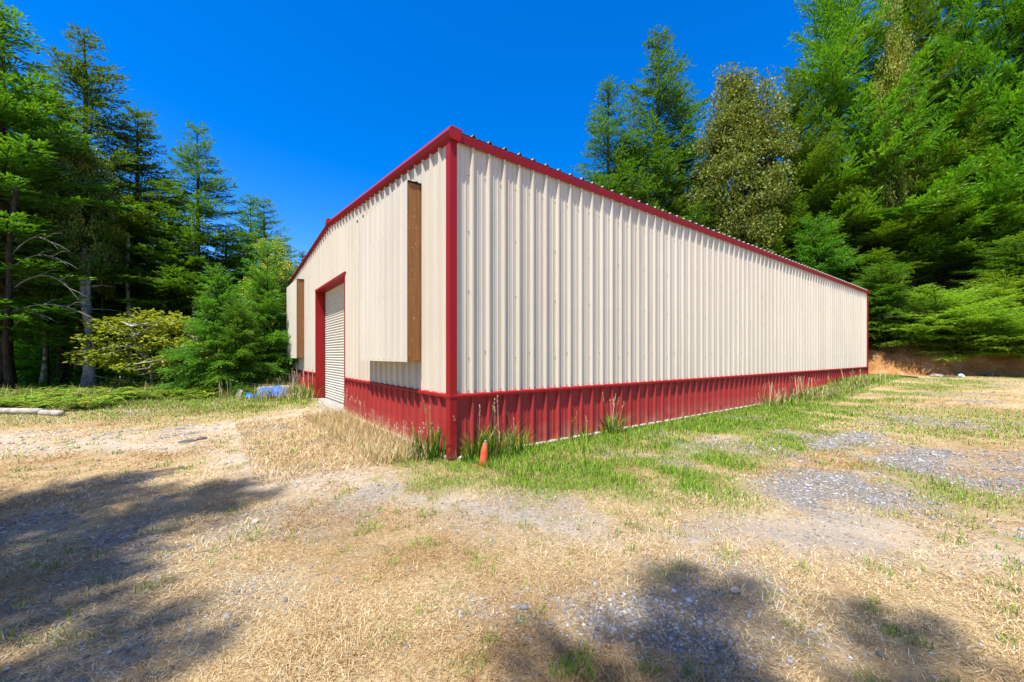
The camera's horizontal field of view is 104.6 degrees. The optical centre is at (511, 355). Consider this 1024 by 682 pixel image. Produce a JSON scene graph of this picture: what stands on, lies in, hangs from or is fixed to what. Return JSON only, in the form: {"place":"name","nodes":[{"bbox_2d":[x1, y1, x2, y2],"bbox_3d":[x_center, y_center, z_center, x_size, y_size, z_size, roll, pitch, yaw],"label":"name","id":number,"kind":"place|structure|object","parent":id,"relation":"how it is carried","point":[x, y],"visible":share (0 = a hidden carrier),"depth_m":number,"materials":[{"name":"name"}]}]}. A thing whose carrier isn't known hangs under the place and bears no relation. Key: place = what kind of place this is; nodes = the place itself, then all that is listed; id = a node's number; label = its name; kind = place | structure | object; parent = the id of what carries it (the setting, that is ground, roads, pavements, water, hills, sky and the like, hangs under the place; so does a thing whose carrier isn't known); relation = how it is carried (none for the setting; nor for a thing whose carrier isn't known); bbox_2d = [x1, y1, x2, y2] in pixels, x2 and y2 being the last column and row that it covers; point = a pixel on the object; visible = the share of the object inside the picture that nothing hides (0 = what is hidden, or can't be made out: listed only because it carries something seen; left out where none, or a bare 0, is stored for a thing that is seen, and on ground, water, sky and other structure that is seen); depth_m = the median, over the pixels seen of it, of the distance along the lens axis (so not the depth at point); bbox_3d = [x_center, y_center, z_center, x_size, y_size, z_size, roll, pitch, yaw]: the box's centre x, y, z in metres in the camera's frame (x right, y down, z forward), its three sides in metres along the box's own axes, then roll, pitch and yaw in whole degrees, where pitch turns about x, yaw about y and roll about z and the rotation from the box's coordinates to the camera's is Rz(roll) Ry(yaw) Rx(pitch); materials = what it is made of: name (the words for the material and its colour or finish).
{"place":"outdoors","nodes":[
{"label":"outdoors","id":0,"kind":"place"},
{"bbox_2d":[0,0,1012,287],"label":"sky","id":1,"kind":"structure","parent":0,"point":[308,105],"materials":[{"name":"blue"}]},
{"bbox_2d":[0,253,1023,681],"bbox_3d":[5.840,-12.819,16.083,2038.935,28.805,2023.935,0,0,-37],"label":"ground","id":2,"kind":"structure","parent":0,"point":[896,359],"depth_m":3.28,"materials":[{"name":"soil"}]},
{"bbox_2d":[0,408,43,414],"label":"log","id":3,"kind":"object","parent":2,"relation":"on","point":[26,411],"visible":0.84,"depth_m":10.18,"materials":[{"name":"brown wood"}]},
{"bbox_2d":[15,294,31,377],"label":"bare tree","id":4,"kind":"object","parent":2,"relation":"on","point":[28,344],"visible":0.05,"depth_m":21.21,"materials":[{"name":"brown wood"}]},
{"bbox_2d":[30,265,49,385],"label":"bare tree","id":5,"kind":"object","parent":2,"relation":"on","point":[43,367],"visible":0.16,"depth_m":19.50,"materials":[{"name":"brown plant"}]},
{"bbox_2d":[13,312,76,384],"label":"young fir","id":6,"kind":"object","parent":2,"relation":"on","point":[16,361],"visible":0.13,"depth_m":20.61,"materials":[{"name":"green plant"}]},
{"bbox_2d":[0,174,95,391],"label":"bare tree","id":7,"kind":"object","parent":2,"relation":"on","point":[8,373],"visible":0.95,"depth_m":15.14,"materials":[{"name":"brown wood"}]},
{"bbox_2d":[10,153,87,385],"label":"madrone tree","id":8,"kind":"object","parent":2,"relation":"on","point":[39,298],"visible":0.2,"depth_m":17.90,"materials":[{"name":"green plant"}]},
{"bbox_2d":[37,410,64,415],"bbox_3d":[-11.674,1.467,10.035,0.727,0.167,0.168,0,0,14],"label":"log","id":9,"kind":"object","parent":2,"relation":"on","point":[52,412],"visible":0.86,"depth_m":9.97,"materials":[{"name":"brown wood"}]},
{"bbox_2d":[37,247,71,387],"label":"bare tree","id":10,"kind":"object","parent":2,"relation":"on","point":[60,367],"visible":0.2,"depth_m":18.79,"materials":[{"name":"brown wood"}]},
{"bbox_2d":[8,65,141,357],"bbox_3d":[-27.588,-7.453,22.763,9.999,18.484,10.683,0,0,-27],"label":"fir tree","id":11,"kind":"object","parent":2,"relation":"on","point":[57,135],"visible":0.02,"depth_m":22.97,"materials":[{"name":"green plant"}]},
{"bbox_2d":[72,268,80,374],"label":"bare tree","id":12,"kind":"object","parent":2,"relation":"on","point":[78,330],"visible":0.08,"depth_m":20.04,"materials":[{"name":"brown plant"}]},
{"bbox_2d":[33,122,128,321],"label":"fir tree","id":13,"kind":"object","parent":2,"relation":"on","point":[72,230],"visible":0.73,"depth_m":18.28,"materials":[{"name":"green plant"}]},
{"bbox_2d":[0,0,168,389],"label":"fir tree","id":14,"kind":"object","parent":2,"relation":"on","point":[19,113],"visible":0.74,"depth_m":16.36,"materials":[{"name":"green plant"}]},
{"bbox_2d":[73,254,112,386],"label":"bare tree","id":15,"kind":"object","parent":2,"relation":"on","point":[91,372],"visible":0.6,"depth_m":18.28,"materials":[{"name":"grey plant"}]},
{"bbox_2d":[63,246,122,387],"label":"bare tree","id":16,"kind":"object","parent":2,"relation":"on","point":[84,380],"visible":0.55,"depth_m":18.22,"materials":[{"name":"grey plant"}]},
{"bbox_2d":[73,214,113,384],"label":"bare tree","id":17,"kind":"object","parent":2,"relation":"on","point":[102,301],"visible":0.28,"depth_m":19.39,"materials":[{"name":"brown wood"}]},
{"bbox_2d":[14,287,180,388],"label":"young fir","id":18,"kind":"object","parent":2,"relation":"on","point":[42,355],"visible":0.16,"depth_m":19.77,"materials":[{"name":"green plant"}]},
{"bbox_2d":[0,23,219,375],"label":"fir tree","id":19,"kind":"object","parent":2,"relation":"on","point":[87,89],"visible":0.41,"depth_m":19.71,"materials":[{"name":"green plant"}]},
{"bbox_2d":[50,171,183,338],"bbox_3d":[-26.231,-5.451,25.905,8.757,14.384,9.018,0,0,-8],"label":"fir tree","id":20,"kind":"object","parent":2,"relation":"on","point":[122,210],"depth_m":26.31,"materials":[{"name":"green plant"}]},
{"bbox_2d":[46,286,188,385],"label":"young fir","id":21,"kind":"object","parent":2,"relation":"on","point":[57,361],"visible":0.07,"depth_m":19.99,"materials":[{"name":"green plant"}]},
{"bbox_2d":[14,104,221,345],"bbox_3d":[-21.545,-6.176,22.154,9.230,15.872,9.862,0,0,-35],"label":"fir tree","id":22,"kind":"object","parent":2,"relation":"on","point":[146,124],"visible":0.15,"depth_m":22.20,"materials":[{"name":"green plant"}]},
{"bbox_2d":[0,383,254,409],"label":"ferns","id":23,"kind":"object","parent":2,"relation":"on","point":[119,395],"visible":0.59,"depth_m":13.34,"materials":[{"name":"plant"}]},
{"bbox_2d":[123,230,159,380],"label":"bare tree","id":24,"kind":"object","parent":2,"relation":"on","point":[127,285],"visible":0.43,"depth_m":20.10,"materials":[{"name":"brown plant"}]},
{"bbox_2d":[63,307,222,386],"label":"maple tree","id":25,"kind":"object","parent":2,"relation":"on","point":[170,324],"visible":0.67,"depth_m":16.20,"materials":[{"name":"green plant"}]},
{"bbox_2d":[95,288,195,383],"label":"young fir","id":26,"kind":"object","parent":2,"relation":"on","point":[156,307],"visible":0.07,"depth_m":20.99,"materials":[{"name":"green plant"}]},
{"bbox_2d":[105,184,227,321],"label":"fir tree","id":27,"kind":"object","parent":2,"relation":"on","point":[109,302],"visible":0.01,"depth_m":24.19,"materials":[{"name":"green plant"}]},
{"bbox_2d":[172,217,198,340],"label":"bare tree","id":28,"kind":"object","parent":2,"relation":"on","point":[192,254],"visible":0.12,"depth_m":21.38,"materials":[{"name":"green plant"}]},
{"bbox_2d":[105,119,269,329],"bbox_3d":[-17.512,-5.595,21.908,7.450,14.666,8.131,0,0,10],"label":"fir tree","id":29,"kind":"object","parent":2,"relation":"on","point":[198,239],"visible":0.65,"depth_m":21.21,"materials":[{"name":"green plant"}]},
{"bbox_2d":[177,439,197,442],"bbox_3d":[-5.826,1.552,7.106,0.287,0.074,0.232,0,0,-42],"label":"rock","id":30,"kind":"object","parent":2,"relation":"on","point":[191,440],"visible":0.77,"depth_m":7.08,"materials":[{"name":"stone"}]},
{"bbox_2d":[130,222,259,361],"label":"fir tree","id":31,"kind":"object","parent":2,"relation":"on","point":[212,264],"visible":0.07,"depth_m":23.08,"materials":[{"name":"green plant"}]},
{"bbox_2d":[155,261,272,396],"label":"young fir","id":32,"kind":"object","parent":2,"relation":"on","point":[204,326],"visible":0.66,"depth_m":15.16,"materials":[{"name":"green plant"}]},
{"bbox_2d":[143,282,288,386],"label":"young fir","id":33,"kind":"object","parent":2,"relation":"on","point":[241,286],"visible":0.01,"depth_m":21.22,"materials":[{"name":"green plant"}]},
{"bbox_2d":[211,379,247,397],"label":"weed","id":34,"kind":"object","parent":2,"relation":"on","point":[224,392],"visible":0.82,"depth_m":14.10,"materials":[{"name":"green plant"}]},
{"bbox_2d":[173,291,288,381],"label":"young fir","id":35,"kind":"object","parent":2,"relation":"on","point":[247,344],"visible":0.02,"depth_m":21.05,"materials":[{"name":"green plant"}]},
{"bbox_2d":[193,294,286,394],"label":"young fir","id":36,"kind":"object","parent":2,"relation":"on","point":[235,337],"visible":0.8,"depth_m":14.97,"materials":[{"name":"green plant"}]},
{"bbox_2d":[216,192,292,297],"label":"fir tree","id":37,"kind":"object","parent":2,"relation":"on","point":[242,219],"visible":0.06,"depth_m":27.10,"materials":[{"name":"green plant"}]},
{"bbox_2d":[251,518,259,523],"bbox_3d":[-2.345,1.519,3.626,0.083,0.037,0.065,0,0,30],"label":"rock","id":38,"kind":"object","parent":2,"relation":"on","point":[255,520],"visible":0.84,"depth_m":3.61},
{"bbox_2d":[222,239,298,383],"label":"young fir","id":39,"kind":"object","parent":2,"relation":"on","point":[278,336],"visible":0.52,"depth_m":16.87,"materials":[{"name":"green plant"}]},
{"bbox_2d":[246,382,274,392],"bbox_3d":[-9.726,1.283,15.347,0.880,0.385,0.480,6,-1,-7],"label":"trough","id":40,"kind":"object","parent":2,"relation":"on","point":[255,384],"visible":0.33,"depth_m":15.13,"materials":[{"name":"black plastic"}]},
{"bbox_2d":[230,397,291,409],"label":"weed","id":41,"kind":"object","parent":2,"relation":"on","point":[257,404],"visible":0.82,"depth_m":11.54,"materials":[{"name":"green plant"}]},
{"bbox_2d":[228,195,297,308],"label":"fir tree","id":42,"kind":"object","parent":2,"relation":"on","point":[258,216],"visible":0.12,"depth_m":26.04,"materials":[{"name":"green plant"}]},
{"bbox_2d":[238,237,296,357],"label":"maple tree","id":43,"kind":"object","parent":2,"relation":"on","point":[286,269],"visible":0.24,"depth_m":19.86,"materials":[{"name":"green plant"}]},
{"bbox_2d":[254,386,286,398],"bbox_3d":[-8.406,1.304,13.785,1.509,0.446,0.879,0,0,-1],"label":"tarp","id":44,"kind":"object","parent":2,"relation":"on","point":[276,388],"visible":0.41,"depth_m":13.82,"materials":[{"name":"plastic"}]},
{"bbox_2d":[244,231,299,312],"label":"fir tree","id":45,"kind":"object","parent":2,"relation":"on","point":[285,245],"visible":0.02,"depth_m":24.75,"materials":[{"name":"green plant"}]},
{"bbox_2d":[263,363,299,386],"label":"weed","id":46,"kind":"object","parent":2,"relation":"on","point":[286,378],"visible":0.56,"depth_m":15.88,"materials":[{"name":"green plant"}]},
{"bbox_2d":[269,371,305,391],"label":"weed","id":47,"kind":"object","parent":2,"relation":"on","point":[290,382],"visible":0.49,"depth_m":14.59,"materials":[{"name":"green plant"}]},
{"bbox_2d":[273,386,313,400],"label":"weed","id":48,"kind":"object","parent":2,"relation":"on","point":[290,397],"visible":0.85,"depth_m":12.89,"materials":[{"name":"green plant"}]},
{"bbox_2d":[293,251,305,269],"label":"fir tree","id":49,"kind":"object","parent":2,"relation":"on","point":[302,255],"visible":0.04,"depth_m":39.42,"materials":[{"name":"green plant"}]},
{"bbox_2d":[285,368,325,397],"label":"weed","id":50,"kind":"object","parent":2,"relation":"on","point":[305,390],"visible":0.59,"depth_m":13.61,"materials":[{"name":"green plant"}]},
{"bbox_2d":[311,398,344,411],"bbox_3d":[-5.430,1.579,12.200,0.802,0.219,3.901,0,0,-37],"label":"door slab","id":51,"kind":"structure","parent":2,"relation":"on","point":[328,402],"depth_m":12.09,"materials":[{"name":"concrete"}]},
{"bbox_2d":[328,389,347,414],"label":"grass tuft","id":52,"kind":"object","parent":2,"relation":"on","point":[345,402],"visible":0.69,"depth_m":10.19,"materials":[{"name":"plant"}]},
{"bbox_2d":[397,420,413,441],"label":"grass tuft","id":53,"kind":"object","parent":2,"relation":"on","point":[403,430],"visible":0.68,"depth_m":6.98,"materials":[{"name":"plant"}]},
{"bbox_2d":[394,423,421,448],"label":"grass tuft","id":54,"kind":"object","parent":2,"relation":"on","point":[413,433],"visible":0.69,"depth_m":6.55,"materials":[{"name":"plant"}]},
{"bbox_2d":[396,420,438,452],"bbox_3d":[-1.324,1.309,6.313,0.905,0.567,0.999,0,0,3],"label":"grass tuft","id":55,"kind":"object","parent":2,"relation":"on","point":[422,433],"visible":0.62,"depth_m":6.15,"materials":[{"name":"plant"}]},
{"bbox_2d":[394,400,448,462],"bbox_3d":[-1.199,1.140,5.997,1.109,0.898,1.009,0,0,-24],"label":"weed","id":56,"kind":"object","parent":2,"relation":"on","point":[433,452],"visible":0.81,"depth_m":5.94,"materials":[{"name":"green plant"}]},
{"bbox_2d":[0,372,909,485],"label":"tall grass","id":57,"kind":"structure","parent":2,"relation":"on","point":[366,437],"depth_m":7.57,"materials":[{"name":"plant"}]},
{"bbox_2d":[438,405,497,461],"bbox_3d":[-0.604,1.155,5.912,0.962,0.873,1.077,0,0,41],"label":"grass tuft","id":58,"kind":"object","parent":2,"relation":"on","point":[465,453],"visible":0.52,"depth_m":5.82,"materials":[{"name":"plant"}]},
{"bbox_2d":[476,440,487,466],"bbox_3d":[-0.391,1.386,5.589,0.220,0.375,0.220,5,-1,-37],"label":"traffic cone","id":59,"kind":"object","parent":2,"relation":"on","point":[484,454],"visible":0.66,"depth_m":5.55,"materials":[{"name":"orange plastic"}]},
{"bbox_2d":[462,396,528,459],"bbox_3d":[-0.323,1.108,6.185,1.196,0.965,1.328,0,0,-37],"label":"grass tuft","id":60,"kind":"object","parent":2,"relation":"on","point":[496,447],"visible":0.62,"depth_m":6.02,"materials":[{"name":"plant"}]},
{"bbox_2d":[16,254,1015,387],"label":"undergrowth","id":61,"kind":"object","parent":2,"relation":"on","point":[76,378],"visible":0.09,"depth_m":19.30,"materials":[{"name":"green plant"}]},
{"bbox_2d":[498,410,534,451],"bbox_3d":[0.034,1.224,6.482,0.796,0.734,1.017,0,0,14],"label":"grass tuft","id":62,"kind":"object","parent":2,"relation":"on","point":[521,443],"visible":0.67,"depth_m":6.42,"materials":[{"name":"plant"}]},
{"bbox_2d":[287,125,869,459],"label":"metal barn","id":63,"kind":"structure","parent":2,"relation":"on","point":[448,273],"depth_m":7.92,"materials":[{"name":"beige metal"}]},
{"bbox_2d":[287,279,303,357],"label":"window cover","id":64,"kind":"structure","parent":63,"relation":"in","point":[295,291],"depth_m":15.25,"materials":[{"name":"beige metal"}]},
{"bbox_2d":[325,283,343,404],"bbox_3d":[-5.341,-0.416,12.229,0.046,3.770,3.645,0,0,-37],"label":"roller door","id":65,"kind":"structure","parent":63,"relation":"in","point":[334,307],"depth_m":12.60,"materials":[{"name":"metal"}]},
{"bbox_2d":[360,180,421,361],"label":"window cover","id":66,"kind":"structure","parent":63,"relation":"in","point":[391,233],"depth_m":7.01,"materials":[{"name":"beige metal"}]},
{"bbox_2d":[566,411,603,439],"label":"grass tuft","id":67,"kind":"object","parent":2,"relation":"on","point":[587,432],"visible":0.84,"depth_m":7.34,"materials":[{"name":"plant"}]},
{"bbox_2d":[599,392,635,433],"bbox_3d":[2.018,1.163,7.920,0.960,0.858,0.794,0,0,22],"label":"grass tuft","id":68,"kind":"object","parent":2,"relation":"on","point":[609,427],"visible":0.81,"depth_m":7.91,"materials":[{"name":"plant"}]},
{"bbox_2d":[570,74,665,208],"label":"fir tree","id":69,"kind":"object","parent":2,"relation":"on","point":[602,180],"visible":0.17,"depth_m":33.18,"materials":[{"name":"green plant"}]},
{"bbox_2d":[604,146,648,202],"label":"fir tree","id":70,"kind":"object","parent":2,"relation":"on","point":[623,175],"visible":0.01,"depth_m":32.69,"materials":[{"name":"green plant"}]},
{"bbox_2d":[612,96,653,198],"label":"fir tree","id":71,"kind":"object","parent":2,"relation":"on","point":[630,122],"visible":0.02,"depth_m":38.19,"materials":[{"name":"green plant"}]},
{"bbox_2d":[602,24,720,226],"bbox_3d":[13.597,-14.525,35.198,12.678,28.012,16.020,0,0,25],"label":"fir tree","id":72,"kind":"object","parent":2,"relation":"on","point":[656,151],"visible":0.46,"depth_m":33.15,"materials":[{"name":"green plant"}]},
{"bbox_2d":[636,164,696,220],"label":"fir tree","id":73,"kind":"object","parent":2,"relation":"on","point":[667,203],"visible":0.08,"depth_m":31.82,"materials":[{"name":"green plant"}]},
{"bbox_2d":[647,80,712,226],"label":"fir tree","id":74,"kind":"object","parent":2,"relation":"on","point":[684,121],"visible":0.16,"depth_m":35.89,"materials":[{"name":"green plant"}]},
{"bbox_2d":[730,587,740,594],"bbox_3d":[1.444,1.524,2.563,0.062,0.049,0.048,0,0,24],"label":"rock","id":75,"kind":"object","parent":2,"relation":"on","point":[735,590],"visible":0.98,"depth_m":2.55,"materials":[{"name":"stone"}]},
{"bbox_2d":[683,61,802,259],"bbox_3d":[17.550,-11.538,30.379,8.514,21.957,8.620,0,0,-15],"label":"oak tree","id":76,"kind":"object","parent":2,"relation":"on","point":[744,138],"visible":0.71,"depth_m":28.77,"materials":[{"name":"green plant"}]},
{"bbox_2d":[738,189,799,259],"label":"fir tree","id":77,"kind":"object","parent":2,"relation":"on","point":[751,233],"visible":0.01,"depth_m":32.82,"materials":[{"name":"green plant"}]},
{"bbox_2d":[754,232,794,259],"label":"young fir","id":78,"kind":"object","parent":2,"relation":"on","point":[779,248],"depth_m":28.68,"materials":[{"name":"green plant"}]},
{"bbox_2d":[757,381,801,406],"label":"grass tuft","id":79,"kind":"object","parent":2,"relation":"on","point":[774,401],"visible":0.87,"depth_m":12.38,"materials":[{"name":"plant"}]},
{"bbox_2d":[780,375,842,400],"bbox_3d":[10.150,1.102,13.968,2.472,0.810,3.087,0,0,41],"label":"grass tuft","id":80,"kind":"object","parent":2,"relation":"on","point":[808,391],"visible":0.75,"depth_m":13.60,"materials":[{"name":"plant"}]},
{"bbox_2d":[736,63,896,281],"bbox_3d":[22.025,-12.300,30.848,11.069,19.796,9.086,0,0,6],"label":"fir tree","id":81,"kind":"object","parent":2,"relation":"on","point":[797,114],"visible":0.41,"depth_m":28.84,"materials":[{"name":"green plant"}]},
{"bbox_2d":[787,158,869,272],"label":"fir tree","id":82,"kind":"object","parent":2,"relation":"on","point":[814,214],"depth_m":35.96,"materials":[{"name":"green plant"}]},
{"bbox_2d":[782,211,896,332],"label":"young fir","id":83,"kind":"object","parent":2,"relation":"on","point":[825,265],"visible":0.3,"depth_m":26.94,"materials":[{"name":"green plant"}]},
{"bbox_2d":[745,0,1001,280],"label":"fir tree","id":84,"kind":"object","parent":2,"relation":"on","point":[838,29],"visible":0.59,"depth_m":27.99,"materials":[{"name":"green plant"}]},
{"bbox_2d":[796,164,951,288],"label":"fir tree","id":85,"kind":"object","parent":2,"relation":"on","point":[855,191],"visible":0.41,"depth_m":27.54,"materials":[{"name":"green plant"}]},
{"bbox_2d":[825,369,940,387],"bbox_3d":[14.434,0.869,17.273,4.343,0.717,4.668,0,0,-6],"label":"grass tuft","id":86,"kind":"object","parent":2,"relation":"on","point":[858,378],"visible":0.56,"depth_m":16.43,"materials":[{"name":"plant"}]},
{"bbox_2d":[867,0,927,288],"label":"maple tree","id":87,"kind":"object","parent":2,"relation":"on","point":[892,65],"visible":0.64,"depth_m":27.74,"materials":[{"name":"plant"}]},
{"bbox_2d":[851,257,946,347],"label":"young fir","id":88,"kind":"object","parent":2,"relation":"on","point":[880,291],"visible":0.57,"depth_m":23.00,"materials":[{"name":"green plant"}]},
{"bbox_2d":[823,0,1023,279],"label":"fir tree","id":89,"kind":"object","parent":2,"relation":"on","point":[910,25],"visible":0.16,"depth_m":28.26,"materials":[{"name":"green plant"}]},
{"bbox_2d":[841,148,1015,295],"bbox_3d":[29.163,-9.585,28.896,10.521,10.483,10.216,0,0,-44],"label":"fir tree","id":90,"kind":"object","parent":2,"relation":"on","point":[927,223],"visible":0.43,"depth_m":26.72,"materials":[{"name":"green plant"}]},
{"bbox_2d":[930,374,943,376],"bbox_3d":[21.430,1.034,19.956,0.368,0.200,0.500,0,0,-44],"label":"rock","id":91,"kind":"object","parent":2,"relation":"on","point":[935,375],"visible":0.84,"depth_m":19.89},
{"bbox_2d":[862,0,1023,283],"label":"fir tree","id":92,"kind":"object","parent":2,"relation":"on","point":[966,8],"visible":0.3,"depth_m":27.53,"materials":[{"name":"green plant"}]},
{"bbox_2d":[868,281,1023,347],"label":"shrub","id":93,"kind":"object","parent":2,"relation":"on","point":[952,301],"visible":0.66,"depth_m":21.48,"materials":[{"name":"green plant"}]},
{"bbox_2d":[887,136,1023,289],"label":"fir tree","id":94,"kind":"object","parent":2,"relation":"on","point":[1003,218],"visible":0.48,"depth_m":26.14,"materials":[{"name":"green plant"}]},
{"bbox_2d":[899,307,1023,362],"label":"shrub","id":95,"kind":"object","parent":2,"relation":"on","point":[965,341],"visible":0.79,"depth_m":20.59,"materials":[{"name":"green plant"}]},
{"bbox_2d":[920,74,1002,184],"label":"fir tree","id":96,"kind":"object","parent":2,"relation":"on","point":[970,129],"depth_m":37.62,"materials":[{"name":"green plant"}]},
{"bbox_2d":[910,0,1023,274],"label":"fir tree","id":97,"kind":"object","parent":2,"relation":"on","point":[1018,29],"visible":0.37,"depth_m":27.20,"materials":[{"name":"green plant"}]},
{"bbox_2d":[928,269,1023,323],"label":"shrub","id":98,"kind":"object","parent":2,"relation":"on","point":[1011,288],"visible":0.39,"depth_m":22.04,"materials":[{"name":"green plant"}]},
{"bbox_2d":[942,234,1023,316],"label":"young fir","id":99,"kind":"object","parent":2,"relation":"on","point":[1008,255],"visible":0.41,"depth_m":23.32,"materials":[{"name":"green plant"}]},
{"bbox_2d":[984,373,995,376],"bbox_3d":[24.287,1.024,20.113,0.438,0.250,0.316,0,0,-1],"label":"rock","id":100,"kind":"object","parent":2,"relation":"on","point":[990,375],"visible":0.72,"depth_m":20.02,"materials":[{"name":"stone"}]},
{"bbox_2d":[957,312,1023,361],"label":"shrub","id":101,"kind":"object","parent":2,"relation":"on","point":[1011,342],"visible":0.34,"depth_m":20.05,"materials":[{"name":"green plant"}]},
{"bbox_2d":[975,25,1023,233],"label":"fir tree","id":102,"kind":"object","parent":2,"relation":"on","point":[1019,151],"visible":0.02,"depth_m":27.95,"materials":[{"name":"green plant"}]},
{"bbox_2d":[0,383,1023,681],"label":"gravel","id":103,"kind":"structure","parent":0,"point":[796,481],"depth_m":3.42,"materials":[{"name":"gravel"}]}
]}

